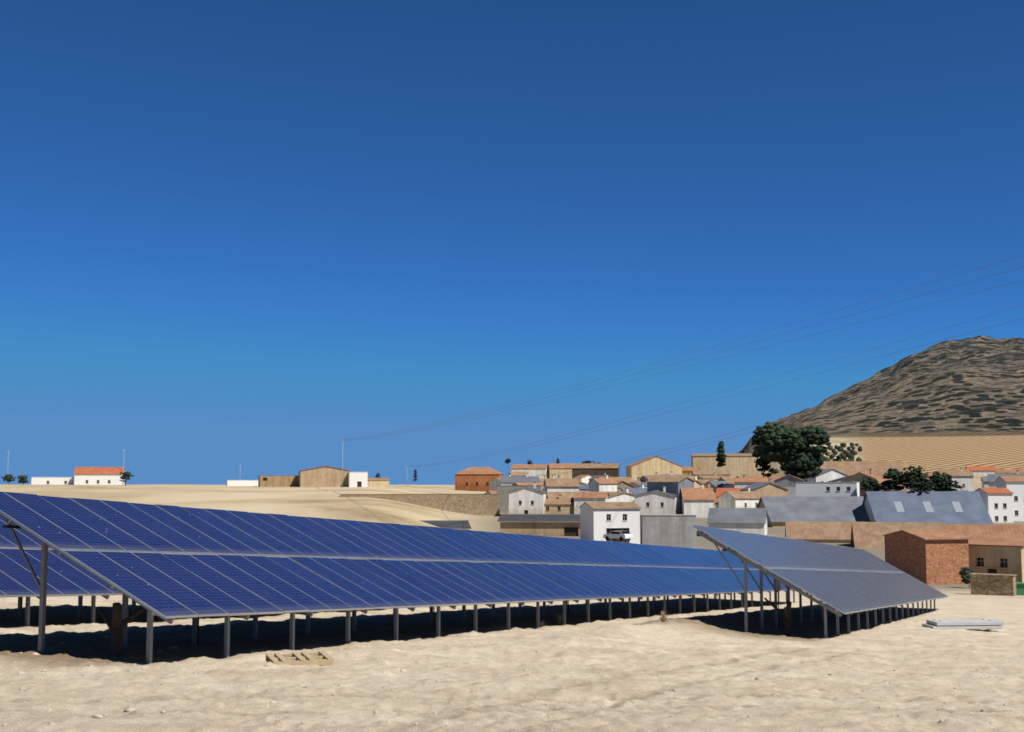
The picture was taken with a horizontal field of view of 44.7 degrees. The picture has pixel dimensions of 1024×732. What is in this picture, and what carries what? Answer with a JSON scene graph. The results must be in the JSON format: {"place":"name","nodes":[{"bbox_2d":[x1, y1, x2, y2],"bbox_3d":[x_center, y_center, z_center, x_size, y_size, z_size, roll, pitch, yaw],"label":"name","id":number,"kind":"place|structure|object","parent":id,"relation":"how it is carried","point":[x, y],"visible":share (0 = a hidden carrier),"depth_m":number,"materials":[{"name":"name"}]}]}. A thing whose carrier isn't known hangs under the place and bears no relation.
{"place":"outdoors","nodes":[
{"label":"outdoors","id":0,"kind":"place"},
{"bbox_2d":[0,335,1023,731],"bbox_3d":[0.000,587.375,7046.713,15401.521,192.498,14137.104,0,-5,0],"label":"ground","id":1,"kind":"structure","parent":0,"point":[968,417],"depth_m":30.31,"materials":[{"name":"beige sand"}]},
{"bbox_2d":[1,474,16,484],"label":"olive","id":2,"kind":"object","parent":1,"relation":"on","point":[7,477],"visible":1,"depth_m":461.05,"materials":[{"name":"green plant"}]},
{"bbox_2d":[17,475,27,483],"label":"olive","id":3,"kind":"object","parent":1,"relation":"on","point":[23,479],"visible":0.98,"depth_m":462.74,"materials":[{"name":"green plant"}]},
{"bbox_2d":[31,477,73,484],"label":"house","id":4,"kind":"structure","parent":1,"relation":"on","point":[52,480],"depth_m":495.69,"materials":[{"name":"white paint"}]},
{"bbox_2d":[74,467,124,484],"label":"house","id":5,"kind":"structure","parent":1,"relation":"on","point":[97,475],"depth_m":492.36,"materials":[{"name":"white paint"}]},
{"bbox_2d":[97,602,145,656],"bbox_3d":[-8.014,5.481,25.459,1.174,1.330,0.715,0,-5,0],"label":"olive stump","id":6,"kind":"object","parent":1,"relation":"on","point":[116,625],"visible":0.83,"depth_m":25.21,"materials":[{"name":"brown wood"}]},
{"bbox_2d":[119,471,133,484],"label":"olive","id":7,"kind":"object","parent":1,"relation":"on","point":[126,475],"visible":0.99,"depth_m":475.17,"materials":[{"name":"green plant"}]},
{"bbox_2d":[0,515,289,625],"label":"solar table","id":8,"kind":"object","parent":1,"relation":"on","point":[66,576],"visible":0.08,"depth_m":35.03,"materials":[{"name":"metal"}]},
{"bbox_2d":[227,480,257,485],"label":"building","id":9,"kind":"structure","parent":1,"relation":"on","point":[242,482],"depth_m":486.59,"materials":[{"name":"white paint"}]},
{"bbox_2d":[258,475,298,486],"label":"building","id":10,"kind":"structure","parent":1,"relation":"on","point":[278,480],"depth_m":469.90,"materials":[{"name":"paint"}]},
{"bbox_2d":[265,651,333,665],"bbox_3d":[-4.343,5.990,25.443,1.220,0.173,1.004,2,-6,-20],"label":"pallet","id":11,"kind":"object","parent":1,"relation":"on","point":[307,658],"visible":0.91,"depth_m":25.26,"materials":[{"name":"brown wood"}]},
{"bbox_2d":[298,466,351,486],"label":"barn","id":12,"kind":"structure","parent":1,"relation":"on","point":[325,476],"depth_m":462.96,"materials":[{"name":"tile"}]},
{"bbox_2d":[341,440,344,487],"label":"pole","id":13,"kind":"object","parent":1,"relation":"on","point":[342,467],"visible":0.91,"depth_m":434.49,"materials":[{"name":"metal"}]},
{"bbox_2d":[347,255,1023,475],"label":"power lines","id":14,"kind":"object","parent":13,"relation":"attached to","point":[743,385],"visible":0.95,"depth_m":103.33,"materials":[{"name":"metal"}]},
{"bbox_2d":[348,472,367,486],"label":"house","id":15,"kind":"structure","parent":1,"relation":"on","point":[357,479],"depth_m":459.79,"materials":[{"name":"white paint"}]},
{"bbox_2d":[368,478,389,487],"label":"house","id":16,"kind":"structure","parent":1,"relation":"on","point":[379,482],"depth_m":465.42,"materials":[{"name":"paint"}]},
{"bbox_2d":[0,491,797,663],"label":"solar table","id":17,"kind":"object","parent":1,"relation":"on","point":[169,564],"visible":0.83,"depth_m":33.37,"materials":[{"name":"glass"}]},
{"bbox_2d":[340,494,499,514],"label":"retaining wall","id":18,"kind":"structure","parent":1,"relation":"on","point":[479,504],"depth_m":328.40,"materials":[{"name":"stone"}]},
{"bbox_2d":[419,520,471,529],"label":"shed","id":19,"kind":"structure","parent":1,"relation":"on","point":[459,524],"depth_m":264.42,"materials":[{"name":"grey metal"}]},
{"bbox_2d":[455,467,503,491],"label":"red house","id":20,"kind":"structure","parent":1,"relation":"on","point":[474,479],"depth_m":597.87,"materials":[{"name":"tile"}]},
{"bbox_2d":[485,491,496,493],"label":"house","id":21,"kind":"structure","parent":1,"relation":"on","point":[491,492],"depth_m":366.52,"materials":[{"name":"tile"}]},
{"bbox_2d":[489,474,510,490],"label":"house","id":22,"kind":"structure","parent":1,"relation":"on","point":[494,482],"depth_m":427.23,"materials":[{"name":"paint"}]},
{"bbox_2d":[2,631,1010,731],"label":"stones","id":23,"kind":"object","parent":1,"relation":"on","point":[127,709],"visible":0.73,"depth_m":21.20,"materials":[{"name":"beige stone"}]},
{"bbox_2d":[509,472,525,475],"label":"house","id":24,"kind":"structure","parent":1,"relation":"on","point":[518,473],"depth_m":605.88,"materials":[{"name":"concrete"}]},
{"bbox_2d":[496,485,542,512],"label":"house","id":25,"kind":"structure","parent":1,"relation":"on","point":[503,491],"depth_m":338.52,"materials":[{"name":"paint"}]},
{"bbox_2d":[500,473,539,484],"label":"house","id":26,"kind":"structure","parent":1,"relation":"on","point":[507,480],"depth_m":404.64,"materials":[{"name":"grey concrete"}]},
{"bbox_2d":[509,482,545,513],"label":"house","id":27,"kind":"structure","parent":1,"relation":"on","point":[527,500],"depth_m":323.77,"materials":[{"name":"white paint"}]},
{"bbox_2d":[513,482,543,490],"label":"house","id":28,"kind":"structure","parent":1,"relation":"on","point":[527,483],"depth_m":366.76,"materials":[{"name":"concrete"}]},
{"bbox_2d":[511,464,547,478],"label":"house","id":29,"kind":"structure","parent":1,"relation":"on","point":[535,469],"depth_m":638.12,"materials":[{"name":"paint"}]},
{"bbox_2d":[497,514,579,535],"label":"shed","id":30,"kind":"structure","parent":1,"relation":"on","point":[550,524],"depth_m":260.25,"materials":[{"name":"brown concrete"}]},
{"bbox_2d":[544,494,570,513],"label":"house","id":31,"kind":"structure","parent":1,"relation":"on","point":[557,506],"depth_m":324.80,"materials":[{"name":"paint"}]},
{"bbox_2d":[552,614,562,623],"bbox_3d":[1.740,9.281,45.831,0.529,0.416,0.612,-4,-7,35],"label":"dry weed","id":32,"kind":"object","parent":1,"relation":"on","point":[558,618],"visible":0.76,"depth_m":45.81,"materials":[{"name":"plant"}]},
{"bbox_2d":[548,463,571,478],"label":"house","id":33,"kind":"structure","parent":1,"relation":"on","point":[558,468],"depth_m":637.39,"materials":[{"name":"paint"}]},
{"bbox_2d":[546,492,574,513],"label":"house","id":34,"kind":"structure","parent":1,"relation":"on","point":[555,495],"depth_m":330.27,"materials":[{"name":"tile"}]},
{"bbox_2d":[543,479,579,491],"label":"house","id":35,"kind":"structure","parent":1,"relation":"on","point":[561,485],"depth_m":344.05,"materials":[{"name":"tile"}]},
{"bbox_2d":[573,475,592,483],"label":"house","id":36,"kind":"structure","parent":1,"relation":"on","point":[585,478],"depth_m":599.26,"materials":[{"name":"tile"}]},
{"bbox_2d":[579,484,588,491],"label":"house","id":37,"kind":"structure","parent":1,"relation":"on","point":[583,487],"depth_m":384.61,"materials":[{"name":"white paint"}]},
{"bbox_2d":[573,492,608,513],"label":"house","id":38,"kind":"structure","parent":1,"relation":"on","point":[580,498],"depth_m":325.46,"materials":[{"name":"tile"}]},
{"bbox_2d":[572,463,619,478],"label":"house","id":39,"kind":"structure","parent":1,"relation":"on","point":[612,471],"depth_m":617.29,"materials":[{"name":"brown wood"}]},
{"bbox_2d":[588,473,611,481],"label":"house","id":40,"kind":"structure","parent":1,"relation":"on","point":[591,478],"depth_m":540.03,"materials":[{"name":"grey concrete"}]},
{"bbox_2d":[588,475,617,491],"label":"house","id":41,"kind":"structure","parent":1,"relation":"on","point":[606,484],"depth_m":371.50,"materials":[{"name":"paint"}]},
{"bbox_2d":[579,502,641,543],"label":"house","id":42,"kind":"structure","parent":1,"relation":"on","point":[598,520],"depth_m":234.00,"materials":[{"name":"paint"}]},
{"bbox_2d":[597,477,635,482],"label":"house","id":43,"kind":"structure","parent":1,"relation":"on","point":[628,479],"depth_m":428.45,"materials":[{"name":"tile"}]},
{"bbox_2d":[603,531,632,540],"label":"white car","id":44,"kind":"object","parent":1,"relation":"on","point":[621,535],"visible":1,"depth_m":220.20,"materials":[{"name":"paint"}]},
{"bbox_2d":[607,488,633,501],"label":"house","id":45,"kind":"structure","parent":1,"relation":"on","point":[626,496],"depth_m":329.88,"materials":[{"name":"tile"}]},
{"bbox_2d":[616,481,636,490],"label":"house","id":46,"kind":"structure","parent":1,"relation":"on","point":[622,484],"depth_m":405.42,"materials":[{"name":"stone"}]},
{"bbox_2d":[617,484,646,494],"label":"house","id":47,"kind":"structure","parent":1,"relation":"on","point":[636,491],"depth_m":345.71,"materials":[{"name":"grey concrete"}]},
{"bbox_2d":[629,482,646,487],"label":"house","id":48,"kind":"structure","parent":1,"relation":"on","point":[637,484],"depth_m":409.04,"materials":[{"name":"grey concrete"}]},
{"bbox_2d":[640,472,657,481],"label":"house","id":49,"kind":"structure","parent":1,"relation":"on","point":[644,478],"depth_m":431.70,"materials":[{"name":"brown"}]},
{"bbox_2d":[626,456,681,479],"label":"building","id":50,"kind":"structure","parent":1,"relation":"on","point":[651,465],"depth_m":594.24,"materials":[{"name":"paint"}]},
{"bbox_2d":[633,486,676,513],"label":"house","id":51,"kind":"structure","parent":1,"relation":"on","point":[657,502],"depth_m":321.91,"materials":[{"name":"white paint"}]},
{"bbox_2d":[656,611,668,621],"bbox_3d":[5.212,8.551,42.594,0.560,0.418,0.507,0,-5,0],"label":"dry weed","id":52,"kind":"object","parent":1,"relation":"on","point":[662,619],"visible":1,"depth_m":42.57,"materials":[{"name":"plant"}]},
{"bbox_2d":[648,471,681,479],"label":"house","id":53,"kind":"structure","parent":1,"relation":"on","point":[653,476],"depth_m":394.93,"materials":[{"name":"tile"}]},
{"bbox_2d":[640,514,696,548],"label":"concrete building","id":54,"kind":"structure","parent":1,"relation":"on","point":[675,530],"depth_m":222.48,"materials":[{"name":"grey concrete"}]},
{"bbox_2d":[646,477,694,513],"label":"house","id":55,"kind":"structure","parent":1,"relation":"on","point":[674,485],"depth_m":325.78,"materials":[{"name":"paint"}]},
{"bbox_2d":[682,467,698,475],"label":"house","id":56,"kind":"structure","parent":1,"relation":"on","point":[686,471],"depth_m":597.42,"materials":[{"name":"tile"}]},
{"bbox_2d":[693,480,699,487],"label":"house","id":57,"kind":"structure","parent":1,"relation":"on","point":[696,484],"depth_m":333.68,"materials":[{"name":"paint"}]},
{"bbox_2d":[681,484,714,517],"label":"house","id":58,"kind":"structure","parent":1,"relation":"on","point":[699,502],"depth_m":319.60,"materials":[{"name":"paint"}]},
{"bbox_2d":[692,470,729,477],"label":"house","id":59,"kind":"structure","parent":1,"relation":"on","point":[725,473],"depth_m":591.44,"materials":[{"name":"tile"}]},
{"bbox_2d":[697,473,726,480],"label":"house","id":60,"kind":"structure","parent":1,"relation":"on","point":[707,477],"depth_m":508.39,"materials":[{"name":"tile"}]},
{"bbox_2d":[714,498,718,507],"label":"house","id":61,"kind":"structure","parent":1,"relation":"on","point":[716,503],"depth_m":327.60,"materials":[{"name":"tile"}]},
{"bbox_2d":[704,481,730,489],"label":"house","id":62,"kind":"structure","parent":1,"relation":"on","point":[714,485],"depth_m":401.01,"materials":[{"name":"grey concrete"}]},
{"bbox_2d":[715,441,726,466],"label":"cypress","id":63,"kind":"object","parent":1,"relation":"on","point":[721,456],"visible":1,"depth_m":491.04,"materials":[{"name":"green plant"}]},
{"bbox_2d":[720,484,733,487],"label":"house","id":64,"kind":"structure","parent":1,"relation":"on","point":[729,486],"depth_m":398.67,"materials":[{"name":"grey concrete"}]},
{"bbox_2d":[715,488,742,497],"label":"house","id":65,"kind":"structure","parent":1,"relation":"on","point":[719,492],"depth_m":345.56,"materials":[{"name":"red tile"}]},
{"bbox_2d":[691,453,768,477],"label":"building","id":66,"kind":"structure","parent":1,"relation":"on","point":[737,465],"depth_m":608.96,"materials":[{"name":"tile"}]},
{"bbox_2d":[717,475,745,483],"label":"house","id":67,"kind":"structure","parent":1,"relation":"on","point":[730,480],"depth_m":413.94,"materials":[{"name":"concrete"}]},
{"bbox_2d":[707,508,768,534],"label":"house","id":68,"kind":"structure","parent":1,"relation":"on","point":[751,520],"depth_m":257.13,"materials":[{"name":"grey concrete"}]},
{"bbox_2d":[718,487,764,507],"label":"house","id":69,"kind":"structure","parent":1,"relation":"on","point":[748,498],"depth_m":324.00,"materials":[{"name":"paint"}]},
{"bbox_2d":[733,478,768,487],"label":"house","id":70,"kind":"structure","parent":1,"relation":"on","point":[741,482],"depth_m":379.47,"materials":[{"name":"tile"}]},
{"bbox_2d":[740,476,780,480],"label":"house","id":71,"kind":"structure","parent":1,"relation":"on","point":[774,477],"depth_m":475.26,"materials":[{"name":"tile"}]},
{"bbox_2d":[752,451,772,477],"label":"tree","id":72,"kind":"object","parent":1,"relation":"on","point":[763,464],"visible":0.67,"depth_m":394.22,"materials":[{"name":"green plant"}]},
{"bbox_2d":[740,478,788,495],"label":"house","id":73,"kind":"structure","parent":1,"relation":"on","point":[769,488],"depth_m":337.81,"materials":[{"name":"beige paint"}]},
{"bbox_2d":[764,598,791,636],"bbox_3d":[9.424,8.887,43.334,0.688,1.569,1.484,2,-6,-17],"label":"olive stump","id":74,"kind":"object","parent":1,"relation":"on","point":[786,616],"visible":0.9,"depth_m":43.32,"materials":[{"name":"brown wood"}]},
{"bbox_2d":[772,472,785,476],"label":"house","id":75,"kind":"structure","parent":1,"relation":"on","point":[781,474],"depth_m":484.04,"materials":[{"name":"tile"}]},
{"bbox_2d":[781,486,795,495],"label":"house","id":76,"kind":"structure","parent":1,"relation":"on","point":[792,491],"depth_m":369.65,"materials":[{"name":"white paint"}]},
{"bbox_2d":[773,474,806,485],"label":"house","id":77,"kind":"structure","parent":1,"relation":"on","point":[788,480],"depth_m":379.45,"materials":[{"name":"tile"}]},
{"bbox_2d":[751,421,830,478],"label":"tree","id":78,"kind":"object","parent":1,"relation":"on","point":[792,451],"visible":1,"depth_m":382.67,"materials":[{"name":"green plant"}]},
{"bbox_2d":[757,496,869,526],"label":"warehouse","id":79,"kind":"structure","parent":1,"relation":"on","point":[781,510],"depth_m":293.22,"materials":[{"name":"grey metal"}]},
{"bbox_2d":[771,442,861,473],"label":"olive grove","id":80,"kind":"object","parent":1,"relation":"on","point":[850,453],"visible":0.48,"depth_m":685.32,"materials":[{"name":"green plant"}]},
{"bbox_2d":[785,521,851,542],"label":"building","id":81,"kind":"structure","parent":1,"relation":"on","point":[823,532],"depth_m":234.89,"materials":[{"name":"tile"}]},
{"bbox_2d":[692,525,948,637],"bbox_3d":[17.065,10.708,61.565,5.237,6.842,42.096,-2,-6,23],"label":"solar table","id":82,"kind":"object","parent":1,"relation":"on","point":[847,581],"visible":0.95,"depth_m":51.02,"materials":[{"name":"glass"}]},
{"bbox_2d":[805,469,848,481],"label":"house","id":83,"kind":"structure","parent":1,"relation":"on","point":[825,475],"depth_m":431.66,"materials":[{"name":"white paint"}]},
{"bbox_2d":[796,482,859,495],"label":"house","id":84,"kind":"structure","parent":1,"relation":"on","point":[827,489],"depth_m":307.03,"materials":[{"name":"white paint"}]},
{"bbox_2d":[830,475,850,481],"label":"house","id":85,"kind":"structure","parent":1,"relation":"on","point":[836,480],"depth_m":425.77,"materials":[{"name":"grey concrete"}]},
{"bbox_2d":[839,469,882,488],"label":"house","id":86,"kind":"structure","parent":1,"relation":"on","point":[857,477],"depth_m":376.78,"materials":[{"name":"tile"}]},
{"bbox_2d":[816,461,911,477],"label":"building","id":87,"kind":"structure","parent":1,"relation":"on","point":[879,468],"depth_m":446.83,"materials":[{"name":"tile"}]},
{"bbox_2d":[860,476,880,490],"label":"tree","id":88,"kind":"object","parent":1,"relation":"on","point":[871,484],"visible":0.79,"depth_m":300.63,"materials":[{"name":"green plant"}]},
{"bbox_2d":[859,478,905,496],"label":"house","id":89,"kind":"structure","parent":1,"relation":"on","point":[862,492],"depth_m":366.38,"materials":[{"name":"stone"}]},
{"bbox_2d":[878,468,911,490],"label":"tree","id":90,"kind":"object","parent":1,"relation":"on","point":[893,474],"visible":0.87,"depth_m":295.55,"materials":[{"name":"green plant"}]},
{"bbox_2d":[851,522,943,547],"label":"building","id":91,"kind":"structure","parent":1,"relation":"on","point":[866,534],"depth_m":223.39,"materials":[{"name":"brown tile"}]},
{"bbox_2d":[900,466,937,492],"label":"tree","id":92,"kind":"object","parent":1,"relation":"on","point":[915,478],"visible":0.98,"depth_m":291.82,"materials":[{"name":"green plant"}]},
{"bbox_2d":[882,530,971,584],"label":"brick building","id":93,"kind":"structure","parent":1,"relation":"on","point":[934,557],"depth_m":140.81,"materials":[{"name":"red brick"}]},
{"bbox_2d":[862,491,993,524],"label":"warehouse","id":94,"kind":"structure","parent":1,"relation":"on","point":[956,507],"depth_m":285.32,"materials":[{"name":"grey metal"}]},
{"bbox_2d":[928,471,960,490],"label":"tree","id":95,"kind":"object","parent":1,"relation":"on","point":[943,482],"visible":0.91,"depth_m":291.90,"materials":[{"name":"green plant"}]},
{"bbox_2d":[938,469,969,470],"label":"house","id":96,"kind":"structure","parent":1,"relation":"on","point":[953,470],"depth_m":528.79,"materials":[{"name":"tile"}]},
{"bbox_2d":[940,468,973,490],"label":"house","id":97,"kind":"structure","parent":1,"relation":"on","point":[964,478],"depth_m":419.63,"materials":[{"name":"paint"}]},
{"bbox_2d":[922,619,1003,630],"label":"beams","id":98,"kind":"structure","parent":1,"relation":"on","point":[986,624],"depth_m":53.08,"materials":[{"name":"silver metal"}]},
{"bbox_2d":[959,567,975,587],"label":"shrub","id":99,"kind":"object","parent":1,"relation":"on","point":[964,572],"visible":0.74,"depth_m":129.69,"materials":[{"name":"green plant"}]},
{"bbox_2d":[965,466,995,474],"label":"house","id":100,"kind":"structure","parent":1,"relation":"on","point":[980,470],"depth_m":532.14,"materials":[{"name":"tile"}]},
{"bbox_2d":[943,524,1023,536],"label":"house","id":101,"kind":"structure","parent":1,"relation":"on","point":[969,530],"depth_m":221.85,"materials":[{"name":"tile"}]},
{"bbox_2d":[969,573,1016,595],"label":"wall","id":102,"kind":"structure","parent":1,"relation":"on","point":[992,584],"depth_m":107.11,"materials":[{"name":"stone"}]},
{"bbox_2d":[975,488,1013,522],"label":"house","id":103,"kind":"structure","parent":1,"relation":"on","point":[998,502],"depth_m":296.46,"materials":[{"name":"white paint"}]},
{"bbox_2d":[981,473,1007,487],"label":"house","id":104,"kind":"structure","parent":1,"relation":"on","point":[985,484],"depth_m":407.21,"materials":[{"name":"white paint"}]},
{"bbox_2d":[968,535,1023,581],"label":"house","id":105,"kind":"structure","parent":1,"relation":"on","point":[997,554],"depth_m":142.43,"materials":[{"name":"paint"}]},
{"bbox_2d":[987,470,1023,487],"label":"house","id":106,"kind":"structure","parent":1,"relation":"on","point":[991,479],"depth_m":399.14,"materials":[{"name":"grey concrete"}]},
{"bbox_2d":[994,469,1023,473],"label":"house","id":107,"kind":"structure","parent":1,"relation":"on","point":[1004,471],"depth_m":515.36,"materials":[{"name":"tile"}]},
{"bbox_2d":[995,476,1023,520],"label":"house","id":108,"kind":"structure","parent":1,"relation":"on","point":[1014,485],"depth_m":304.34,"materials":[{"name":"paint"}]},
{"bbox_2d":[1016,582,1023,594],"bbox_3d":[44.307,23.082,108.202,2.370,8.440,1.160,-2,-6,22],"label":"dumpster","id":109,"kind":"object","parent":1,"relation":"on","point":[1019,588],"visible":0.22,"depth_m":108.12,"materials":[{"name":"plastic"}]},
{"bbox_2d":[0,0,1023,484],"label":"sky","id":110,"kind":"structure","parent":0,"point":[262,237],"materials":[{"name":"blue"}]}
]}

